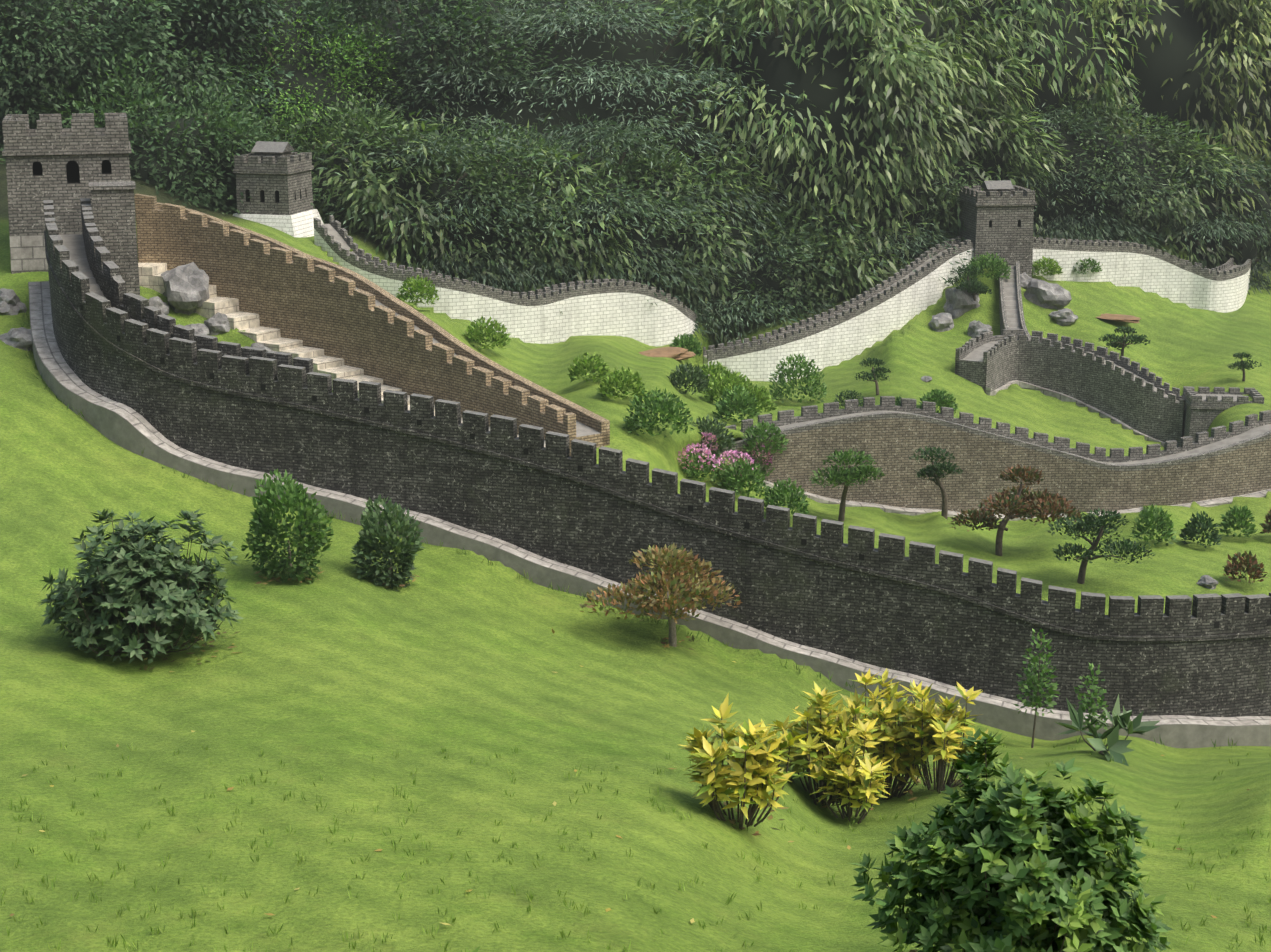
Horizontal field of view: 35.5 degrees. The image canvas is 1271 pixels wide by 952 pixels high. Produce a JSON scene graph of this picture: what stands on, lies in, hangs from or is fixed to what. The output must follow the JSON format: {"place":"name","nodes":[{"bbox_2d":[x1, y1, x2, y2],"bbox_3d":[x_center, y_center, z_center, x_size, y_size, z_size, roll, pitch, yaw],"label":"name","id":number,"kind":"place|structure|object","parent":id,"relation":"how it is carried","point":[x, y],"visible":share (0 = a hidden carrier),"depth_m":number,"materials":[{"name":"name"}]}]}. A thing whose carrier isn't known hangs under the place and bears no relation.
{"place":"outdoors","nodes":[
{"label":"outdoors","id":0,"kind":"place"},
{"bbox_2d":[0,0,184,140],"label":"shade tree","id":1,"kind":"object","parent":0,"point":[102,11],"visible":0.04,"depth_m":25.02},
{"bbox_2d":[129,118,222,205],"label":"tree","id":2,"kind":"object","parent":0,"point":[144,175],"visible":0.1,"depth_m":23.66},
{"bbox_2d":[178,0,314,116],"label":"shade tree","id":3,"kind":"object","parent":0,"point":[287,45],"visible":0.06,"depth_m":26.21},
{"bbox_2d":[236,170,313,214],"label":"watch tower","id":4,"kind":"structure","parent":0,"point":[279,194],"depth_m":23.40,"materials":[{"name":"brick"}]},
{"bbox_2d":[233,141,313,173],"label":"tower parapet","id":5,"kind":"structure","parent":4,"relation":"on","point":[273,158],"depth_m":23.37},
{"bbox_2d":[250,46,373,152],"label":"shade tree","id":6,"kind":"object","parent":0,"point":[305,79],"visible":0.15,"depth_m":25.98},
{"bbox_2d":[311,127,388,208],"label":"tree","id":7,"kind":"object","parent":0,"point":[335,160],"visible":0.02,"depth_m":24.84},
{"bbox_2d":[317,133,439,253],"bbox_3d":[-3.083,-3.127,25.424,1.823,2.467,1.960,0,14,1],"label":"understory shade","id":8,"kind":"object","parent":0,"point":[403,186],"depth_m":24.73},
{"bbox_2d":[340,0,513,143],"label":"shade tree","id":9,"kind":"object","parent":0,"point":[430,105],"visible":0.1,"depth_m":27.00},
{"bbox_2d":[391,156,519,284],"bbox_3d":[-2.447,-3.081,25.452,2.118,2.119,1.983,0,14,1],"label":"understory shade","id":10,"kind":"object","parent":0,"point":[434,187],"visible":0.08,"depth_m":24.61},
{"bbox_2d":[531,157,587,284],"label":"tree","id":11,"kind":"object","parent":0,"point":[557,189],"visible":0.06,"depth_m":25.36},
{"bbox_2d":[434,0,726,172],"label":"shade tree","id":12,"kind":"object","parent":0,"point":[590,49],"visible":0.21,"depth_m":27.30,"materials":[{"name":"plant"}]},
{"bbox_2d":[559,149,667,285],"bbox_3d":[-0.742,-3.100,26.375,2.408,2.415,2.251,0,14,1],"label":"understory shade","id":13,"kind":"object","parent":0,"point":[662,242],"visible":0.08,"depth_m":25.48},
{"bbox_2d":[0,141,1270,951],"bbox_3d":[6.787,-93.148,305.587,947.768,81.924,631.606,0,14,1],"label":"terrain","id":14,"kind":"structure","parent":0,"point":[339,675],"depth_m":12.24,"materials":[{"name":"plant"}]},
{"bbox_2d":[6,154,139,285],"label":"watch tower","id":15,"kind":"structure","parent":14,"relation":"on","point":[60,181],"depth_m":20.03,"materials":[{"name":"brick"}]},
{"bbox_2d":[2,113,131,155],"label":"tower parapet","id":16,"kind":"structure","parent":15,"relation":"on","point":[49,135],"depth_m":19.93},
{"bbox_2d":[0,48,208,177],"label":"understory","id":17,"kind":"object","parent":14,"relation":"on","point":[71,96],"depth_m":23.91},
{"bbox_2d":[89,181,139,295],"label":"stair pier","id":18,"kind":"structure","parent":14,"relation":"on","point":[113,207],"depth_m":19.36,"materials":[{"name":"brick"}]},
{"bbox_2d":[39,509,244,660],"bbox_3d":[-3.344,0.700,13.357,1.395,0.987,1.315,0,14,1],"label":"rhododendron shrub","id":19,"kind":"object","parent":14,"relation":"on","point":[122,579],"depth_m":13.09,"materials":[{"name":"plant"}]},
{"bbox_2d":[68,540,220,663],"bbox_3d":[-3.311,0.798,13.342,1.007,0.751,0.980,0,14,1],"label":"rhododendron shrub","id":20,"kind":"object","parent":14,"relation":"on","point":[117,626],"visible":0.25,"depth_m":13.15,"materials":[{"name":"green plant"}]},
{"bbox_2d":[0,0,306,148],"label":"tree","id":21,"kind":"object","parent":14,"relation":"on","point":[9,78],"depth_m":24.27,"materials":[{"name":"plant"}]},
{"bbox_2d":[55,62,272,213],"bbox_3d":[-5.827,-3.138,23.966,3.167,3.649,2.812,0,14,1],"label":"tree","id":22,"kind":"object","parent":14,"relation":"on","point":[150,116],"depth_m":23.52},
{"bbox_2d":[162,262,209,314],"bbox_3d":[-4.629,-1.872,20.476,0.471,0.637,0.745,-4,15,-15],"label":"rock","id":23,"kind":"object","parent":14,"relation":"on","point":[186,286],"visible":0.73,"depth_m":20.24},
{"bbox_2d":[131,84,334,221],"bbox_3d":[-5.122,-2.991,24.290,3.000,3.552,2.542,0,14,1],"label":"understory","id":24,"kind":"object","parent":14,"relation":"on","point":[247,128],"depth_m":23.78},
{"bbox_2d":[121,0,376,146],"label":"tree","id":25,"kind":"object","parent":14,"relation":"on","point":[260,7],"depth_m":25.68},
{"bbox_2d":[233,209,323,236],"bbox_3d":[-4.302,-2.619,23.877,1.400,1.120,1.400,4,15,15],"label":"tower base","id":26,"kind":"object","parent":14,"relation":"on","point":[301,224],"visible":0.21,"depth_m":23.41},
{"bbox_2d":[241,468,333,583],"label":"shrub","id":27,"kind":"object","parent":14,"relation":"on","point":[308,518],"depth_m":14.97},
{"bbox_2d":[217,6,413,150],"bbox_3d":[-4.457,-3.670,26.535,3.519,5.330,2.959,0,14,1],"label":"tree","id":28,"kind":"object","parent":14,"relation":"on","point":[335,64],"depth_m":26.01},
{"bbox_2d":[254,91,460,260],"bbox_3d":[-3.686,-3.155,25.252,3.140,3.406,2.364,0,14,1],"label":"tree","id":29,"kind":"object","parent":14,"relation":"on","point":[380,121],"depth_m":24.88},
{"bbox_2d":[134,194,609,455],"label":"wall","id":30,"kind":"structure","parent":14,"relation":"on","point":[333,319],"depth_m":19.72,"materials":[{"name":"brick"}]},
{"bbox_2d":[349,494,425,590],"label":"shrub","id":31,"kind":"object","parent":14,"relation":"on","point":[409,546],"depth_m":15.30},
{"bbox_2d":[301,109,513,290],"bbox_3d":[-3.130,-2.796,25.030,3.513,3.637,2.787,0,14,1],"label":"tree","id":32,"kind":"object","parent":14,"relation":"on","point":[375,187],"depth_m":24.32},
{"bbox_2d":[396,275,438,304],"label":"bush","id":33,"kind":"object","parent":14,"relation":"on","point":[414,286],"visible":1,"depth_m":22.05,"materials":[{"name":"green plant"}]},
{"bbox_2d":[286,0,572,173],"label":"tree","id":34,"kind":"object","parent":14,"relation":"on","point":[389,13],"depth_m":26.51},
{"bbox_2d":[315,107,610,313],"bbox_3d":[-2.440,-2.813,25.126,4.703,3.613,3.966,0,14,1],"label":"tree","id":35,"kind":"object","parent":14,"relation":"on","point":[447,268],"depth_m":24.41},
{"bbox_2d":[463,316,510,350],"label":"bush","id":36,"kind":"object","parent":14,"relation":"on","point":[479,326],"visible":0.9,"depth_m":21.78,"materials":[{"name":"green plant"}]},
{"bbox_2d":[410,112,597,295],"bbox_3d":[-1.933,-2.824,25.307,3.151,3.530,2.618,0,14,1],"label":"tree","id":37,"kind":"object","parent":14,"relation":"on","point":[515,181],"depth_m":24.62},
{"bbox_2d":[313,215,698,345],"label":"white wall","id":38,"kind":"structure","parent":14,"relation":"on","point":[617,307],"depth_m":23.69,"materials":[{"name":"brick"}]},
{"bbox_2d":[451,111,642,294],"bbox_3d":[-1.233,-2.795,25.680,3.246,3.703,2.838,0,14,1],"label":"tree","id":39,"kind":"object","parent":14,"relation":"on","point":[569,198],"depth_m":25.00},
{"bbox_2d":[568,352,609,382],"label":"bush","id":40,"kind":"object","parent":14,"relation":"on","point":[588,365],"visible":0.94,"depth_m":19.70,"materials":[{"name":"green plant"}]},
{"bbox_2d":[334,0,854,345],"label":"tree","id":41,"kind":"object","parent":14,"relation":"on","point":[508,18],"depth_m":26.50,"materials":[{"name":"plant"}]},
{"bbox_2d":[467,109,747,347],"bbox_3d":[-0.773,-2.784,25.945,4.565,3.960,4.037,0,14,1],"label":"tree","id":42,"kind":"object","parent":14,"relation":"on","point":[609,134],"depth_m":25.23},
{"bbox_2d":[597,366,646,399],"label":"bush","id":43,"kind":"object","parent":14,"relation":"on","point":[611,382],"visible":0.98,"depth_m":18.95,"materials":[{"name":"green plant"}]},
{"bbox_2d":[18,308,1236,748],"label":"lawn weeds","id":44,"kind":"object","parent":14,"relation":"on","point":[796,666],"visible":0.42,"depth_m":16.34,"materials":[{"name":"green plant"}]},
{"bbox_2d":[530,121,745,346],"bbox_3d":[-0.213,-2.770,26.235,3.542,3.765,2.859,0,14,1],"label":"foliage","id":45,"kind":"object","parent":14,"relation":"on","point":[655,162],"depth_m":25.76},
{"bbox_2d":[28,198,1270,747],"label":"wall","id":46,"kind":"structure","parent":14,"relation":"on","point":[122,368],"depth_m":16.30,"materials":[{"name":"brick"}]},
{"bbox_2d":[605,164,701,295],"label":"foliage","id":47,"kind":"object","parent":14,"relation":"on","point":[676,245],"visible":0.04,"depth_m":26.07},
{"bbox_2d":[623,387,694,437],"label":"bush","id":48,"kind":"object","parent":14,"relation":"on","point":[664,406],"visible":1,"depth_m":17.91,"materials":[{"name":"green plant"}]},
{"bbox_2d":[579,543,741,646],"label":"tree","id":49,"kind":"object","parent":14,"relation":"on","point":[675,571],"depth_m":15.41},
{"bbox_2d":[667,363,711,394],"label":"bush","id":50,"kind":"object","parent":14,"relation":"on","point":[696,379],"visible":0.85,"depth_m":20.97,"materials":[{"name":"green plant"}]},
{"bbox_2d":[607,141,795,347],"bbox_3d":[0.565,-2.673,26.664,3.299,3.646,2.750,0,14,1],"label":"foliage","id":51,"kind":"object","parent":14,"relation":"on","point":[720,290],"depth_m":26.10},
{"bbox_2d":[683,169,742,298],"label":"foliage","id":52,"kind":"object","parent":14,"relation":"on","point":[735,232],"visible":0.08,"depth_m":26.46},
{"bbox_2d":[691,415,736,457],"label":"bush","id":53,"kind":"object","parent":14,"relation":"on","point":[718,431],"visible":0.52,"depth_m":18.94,"materials":[{"name":"green plant"}]},
{"bbox_2d":[700,368,760,407],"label":"bush","id":54,"kind":"object","parent":14,"relation":"on","point":[717,391],"visible":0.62,"depth_m":21.39,"materials":[{"name":"green plant"}]},
{"bbox_2d":[712,385,760,422],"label":"bush","id":55,"kind":"object","parent":14,"relation":"on","point":[741,402],"visible":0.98,"depth_m":20.11,"materials":[{"name":"green plant"}]},
{"bbox_2d":[693,250,780,330],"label":"foliage","id":56,"kind":"object","parent":14,"relation":"on","point":[756,281],"visible":0.04,"depth_m":26.36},
{"bbox_2d":[717,457,770,497],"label":"bush","id":57,"kind":"object","parent":14,"relation":"on","point":[757,475],"visible":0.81,"depth_m":18.26,"materials":[{"name":"green plant"}]},
{"bbox_2d":[677,693,816,829],"bbox_3d":[0.598,1.538,10.667,0.751,0.726,0.602,0,14,1],"label":"croton shrub","id":58,"kind":"object","parent":14,"relation":"on","point":[701,748],"depth_m":10.61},
{"bbox_2d":[633,213,878,346],"bbox_3d":[1.144,-1.868,26.864,4.702,3.282,3.785,0,14,1],"label":"foliage","id":59,"kind":"object","parent":14,"relation":"on","point":[761,246],"depth_m":26.12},
{"bbox_2d":[741,420,789,455],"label":"bush","id":60,"kind":"object","parent":14,"relation":"on","point":[758,429],"visible":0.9,"depth_m":19.30,"materials":[{"name":"green plant"}]},
{"bbox_2d":[746,238,821,309],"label":"foliage","id":61,"kind":"object","parent":14,"relation":"on","point":[775,285],"visible":0.04,"depth_m":26.46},
{"bbox_2d":[762,478,809,517],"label":"bush","id":62,"kind":"object","parent":14,"relation":"on","point":[780,492],"visible":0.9,"depth_m":17.59,"materials":[{"name":"green plant"}]},
{"bbox_2d":[704,188,884,340],"bbox_3d":[1.890,-2.141,26.921,3.196,3.493,2.418,0,14,1],"label":"understory","id":63,"kind":"object","parent":14,"relation":"on","point":[789,283],"depth_m":26.27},
{"bbox_2d":[768,353,826,402],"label":"bush","id":64,"kind":"object","parent":14,"relation":"on","point":[804,365],"visible":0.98,"depth_m":22.99,"materials":[{"name":"green plant"}]},
{"bbox_2d":[767,682,884,806],"bbox_3d":[1.195,1.697,12.747,0.785,0.818,0.745,0,14,1],"label":"croton shrub","id":65,"kind":"object","parent":14,"relation":"on","point":[831,732],"depth_m":12.59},
{"bbox_2d":[606,0,1051,300],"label":"tree","id":66,"kind":"object","parent":14,"relation":"on","point":[890,72],"depth_m":26.98,"materials":[{"name":"plant"}]},
{"bbox_2d":[703,236,973,381],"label":"white wall","id":67,"kind":"structure","parent":14,"relation":"on","point":[860,323],"depth_m":25.49,"materials":[{"name":"brick"}]},
{"bbox_2d":[754,175,930,314],"bbox_3d":[2.636,-2.367,27.293,3.307,3.620,2.710,0,14,1],"label":"understory","id":68,"kind":"object","parent":14,"relation":"on","point":[866,283],"depth_m":26.52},
{"bbox_2d":[809,448,885,521],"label":"bonsai tree","id":69,"kind":"object","parent":14,"relation":"on","point":[860,472],"depth_m":18.34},
{"bbox_2d":[805,735,897,823],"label":"croton shrub","id":70,"kind":"object","parent":14,"relation":"on","point":[856,789],"depth_m":12.39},
{"bbox_2d":[785,166,978,284],"bbox_3d":[3.226,-2.724,27.642,4.460,3.539,3.735,0,14,1],"label":"understory","id":71,"kind":"object","parent":14,"relation":"on","point":[931,243],"depth_m":26.87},
{"bbox_2d":[829,669,940,799],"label":"croton shrub","id":72,"kind":"object","parent":14,"relation":"on","point":[904,761],"depth_m":13.01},
{"bbox_2d":[843,117,1001,269],"bbox_3d":[3.879,-3.328,27.994,3.216,3.559,2.379,0,14,1],"label":"understory","id":73,"kind":"object","parent":14,"relation":"on","point":[949,197],"depth_m":27.29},
{"bbox_2d":[893,173,957,240],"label":"foliage","id":74,"kind":"object","parent":14,"relation":"on","point":[910,216],"visible":0.02,"depth_m":27.48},
{"bbox_2d":[883,682,987,793],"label":"croton shrub","id":75,"kind":"object","parent":14,"relation":"on","point":[938,725],"depth_m":12.84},
{"bbox_2d":[908,446,962,518],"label":"bonsai tree","id":76,"kind":"object","parent":14,"relation":"on","point":[929,469],"depth_m":19.11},
{"bbox_2d":[943,286,979,318],"bbox_3d":[4.292,-2.264,25.977,0.570,0.609,0.442,-4,14,-14],"label":"rock","id":77,"kind":"object","parent":14,"relation":"on","point":[958,303],"visible":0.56,"depth_m":25.81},
{"bbox_2d":[945,264,991,300],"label":"bonsai tree","id":78,"kind":"object","parent":77,"relation":"on","point":[980,287],"depth_m":25.74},
{"bbox_2d":[802,0,1161,167],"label":"tree","id":79,"kind":"object","parent":14,"relation":"on","point":[1040,24],"depth_m":28.94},
{"bbox_2d":[961,252,1011,279],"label":"bush","id":80,"kind":"object","parent":14,"relation":"on","point":[981,260],"visible":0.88,"depth_m":26.25,"materials":[{"name":"green plant"}]},
{"bbox_2d":[902,73,1077,237],"bbox_3d":[4.676,-3.846,28.535,3.453,3.942,2.780,0,14,1],"label":"understory","id":81,"kind":"object","parent":14,"relation":"on","point":[1028,165],"depth_m":28.03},
{"bbox_2d":[721,396,1270,520],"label":"wall","id":82,"kind":"structure","parent":14,"relation":"on","point":[1220,466],"depth_m":19.85,"materials":[{"name":"brown stone"}]},
{"bbox_2d":[958,201,1033,277],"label":"watch tower","id":83,"kind":"structure","parent":14,"relation":"on","point":[1005,232],"depth_m":26.62,"materials":[{"name":"brick"}]},
{"bbox_2d":[957,180,1036,205],"bbox_3d":[4.890,-3.849,26.867,0.840,0.295,0.840,-2,14,-8],"label":"tower battlement","id":84,"kind":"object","parent":83,"relation":"on","point":[1001,193],"depth_m":26.54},
{"bbox_2d":[849,728,1172,951],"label":"pittosporum shrub","id":85,"kind":"object","parent":14,"relation":"on","point":[1080,905],"depth_m":7.32,"materials":[{"name":"plant"}]},
{"bbox_2d":[947,464,1081,555],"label":"bonsai tree","id":86,"kind":"object","parent":14,"relation":"on","point":[1041,501],"depth_m":17.70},
{"bbox_2d":[999,261,1030,340],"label":"walkway","id":87,"kind":"structure","parent":14,"relation":"on","point":[1011,313],"depth_m":25.69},
{"bbox_2d":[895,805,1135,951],"bbox_3d":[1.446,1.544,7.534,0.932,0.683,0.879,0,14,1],"label":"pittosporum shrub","id":88,"kind":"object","parent":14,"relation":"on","point":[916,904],"visible":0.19,"depth_m":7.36,"materials":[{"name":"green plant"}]},
{"bbox_2d":[1014,628,1059,747],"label":"sapling","id":89,"kind":"object","parent":14,"relation":"on","point":[1040,683],"depth_m":14.71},
{"bbox_2d":[1024,279,1071,309],"bbox_3d":[5.438,-2.358,26.377,0.690,0.522,0.461,9,17,33],"label":"rock","id":90,"kind":"object","parent":14,"relation":"on","point":[1042,293],"visible":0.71,"depth_m":26.22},
{"bbox_2d":[955,329,1184,446],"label":"wall","id":91,"kind":"structure","parent":14,"relation":"on","point":[1122,391],"depth_m":23.98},
{"bbox_2d":[975,97,1203,250],"bbox_3d":[6.136,-3.834,29.061,4.526,3.389,3.920,0,14,1],"label":"bush","id":92,"kind":"object","parent":14,"relation":"on","point":[1079,232],"depth_m":28.41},
{"bbox_2d":[1072,662,1109,732],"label":"shrub","id":93,"kind":"object","parent":14,"relation":"on","point":[1085,704],"visible":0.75,"depth_m":14.87,"materials":[{"name":"green plant"}]},
{"bbox_2d":[1047,507,1154,583],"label":"bonsai tree","id":94,"kind":"object","parent":14,"relation":"on","point":[1088,523],"depth_m":16.60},
{"bbox_2d":[1055,694,1160,765],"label":"broadleaf plant","id":95,"kind":"object","parent":14,"relation":"on","point":[1117,748],"depth_m":13.85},
{"bbox_2d":[1098,326,1150,359],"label":"bonsai tree","id":96,"kind":"object","parent":14,"relation":"on","point":[1131,337],"depth_m":24.78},
{"bbox_2d":[1018,83,1232,246],"bbox_3d":[6.967,-3.896,29.327,3.700,3.774,2.860,0,14,1],"label":"bush","id":97,"kind":"object","parent":14,"relation":"on","point":[1110,169],"depth_m":28.65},
{"bbox_2d":[1032,237,1250,312],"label":"white wall","id":98,"kind":"structure","parent":14,"relation":"on","point":[1222,288],"depth_m":27.61,"materials":[{"name":"brick"}]},
{"bbox_2d":[1034,0,1270,250],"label":"tree","id":99,"kind":"object","parent":14,"relation":"on","point":[1254,48],"depth_m":29.78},
{"bbox_2d":[1129,504,1177,546],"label":"bush","id":100,"kind":"object","parent":14,"relation":"on","point":[1150,515],"visible":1,"depth_m":17.91,"materials":[{"name":"green plant"}]},
{"bbox_2d":[1159,140,1210,256],"bbox_3d":[7.830,-3.924,29.977,1.703,2.270,1.858,0,14,1],"label":"understory shade","id":101,"kind":"object","parent":14,"relation":"on","point":[1191,237],"visible":0.02,"depth_m":29.43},
{"bbox_2d":[1106,115,1270,268],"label":"understory","id":102,"kind":"object","parent":14,"relation":"on","point":[1193,256],"depth_m":28.97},
{"bbox_2d":[1179,511,1222,547],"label":"bush","id":103,"kind":"object","parent":14,"relation":"on","point":[1191,531],"visible":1,"depth_m":17.99,"materials":[{"name":"green plant"}]},
{"bbox_2d":[1183,403,1225,441],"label":"wall","id":104,"kind":"structure","parent":14,"relation":"on","point":[1197,420],"depth_m":23.06,"materials":[{"name":"brick"}]},
{"bbox_2d":[1182,386,1263,408],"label":"wall","id":105,"kind":"structure","parent":104,"relation":"on","point":[1206,398],"depth_m":23.02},
{"bbox_2d":[1145,147,1270,294],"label":"understory","id":106,"kind":"object","parent":14,"relation":"on","point":[1255,267],"depth_m":29.10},
{"bbox_2d":[1187,147,1270,265],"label":"bush","id":107,"kind":"object","parent":14,"relation":"on","point":[1246,254],"visible":0.23,"depth_m":29.52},
{"bbox_2d":[1218,504,1258,536],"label":"bush","id":108,"kind":"object","parent":14,"relation":"on","point":[1236,514],"visible":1,"depth_m":18.41,"materials":[{"name":"green plant"}]},
{"bbox_2d":[1223,551,1268,583],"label":"bush","id":109,"kind":"object","parent":14,"relation":"on","point":[1252,566],"visible":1,"depth_m":16.85,"materials":[{"name":"brown plant"}]},
{"bbox_2d":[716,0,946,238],"bbox_3d":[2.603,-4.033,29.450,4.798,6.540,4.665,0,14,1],"label":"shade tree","id":110,"kind":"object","parent":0,"point":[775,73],"visible":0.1,"depth_m":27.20,"materials":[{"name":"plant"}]},
{"bbox_2d":[934,109,1020,190],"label":"foliage","id":111,"kind":"object","parent":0,"point":[990,163],"visible":0.08,"depth_m":28.24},
{"bbox_2d":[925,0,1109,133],"bbox_3d":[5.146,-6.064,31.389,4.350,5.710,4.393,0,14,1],"label":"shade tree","id":112,"kind":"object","parent":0,"point":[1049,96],"visible":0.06,"depth_m":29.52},
{"bbox_2d":[1018,119,1100,228],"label":"bush","id":113,"kind":"object","parent":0,"point":[1058,204],"visible":0.17,"depth_m":28.73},
{"bbox_2d":[1067,125,1181,241],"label":"bush","id":114,"kind":"object","parent":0,"point":[1141,167],"visible":0.15,"depth_m":28.80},
{"bbox_2d":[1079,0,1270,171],"bbox_3d":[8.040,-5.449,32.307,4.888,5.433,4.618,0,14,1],"label":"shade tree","id":115,"kind":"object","parent":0,"point":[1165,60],"visible":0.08,"depth_m":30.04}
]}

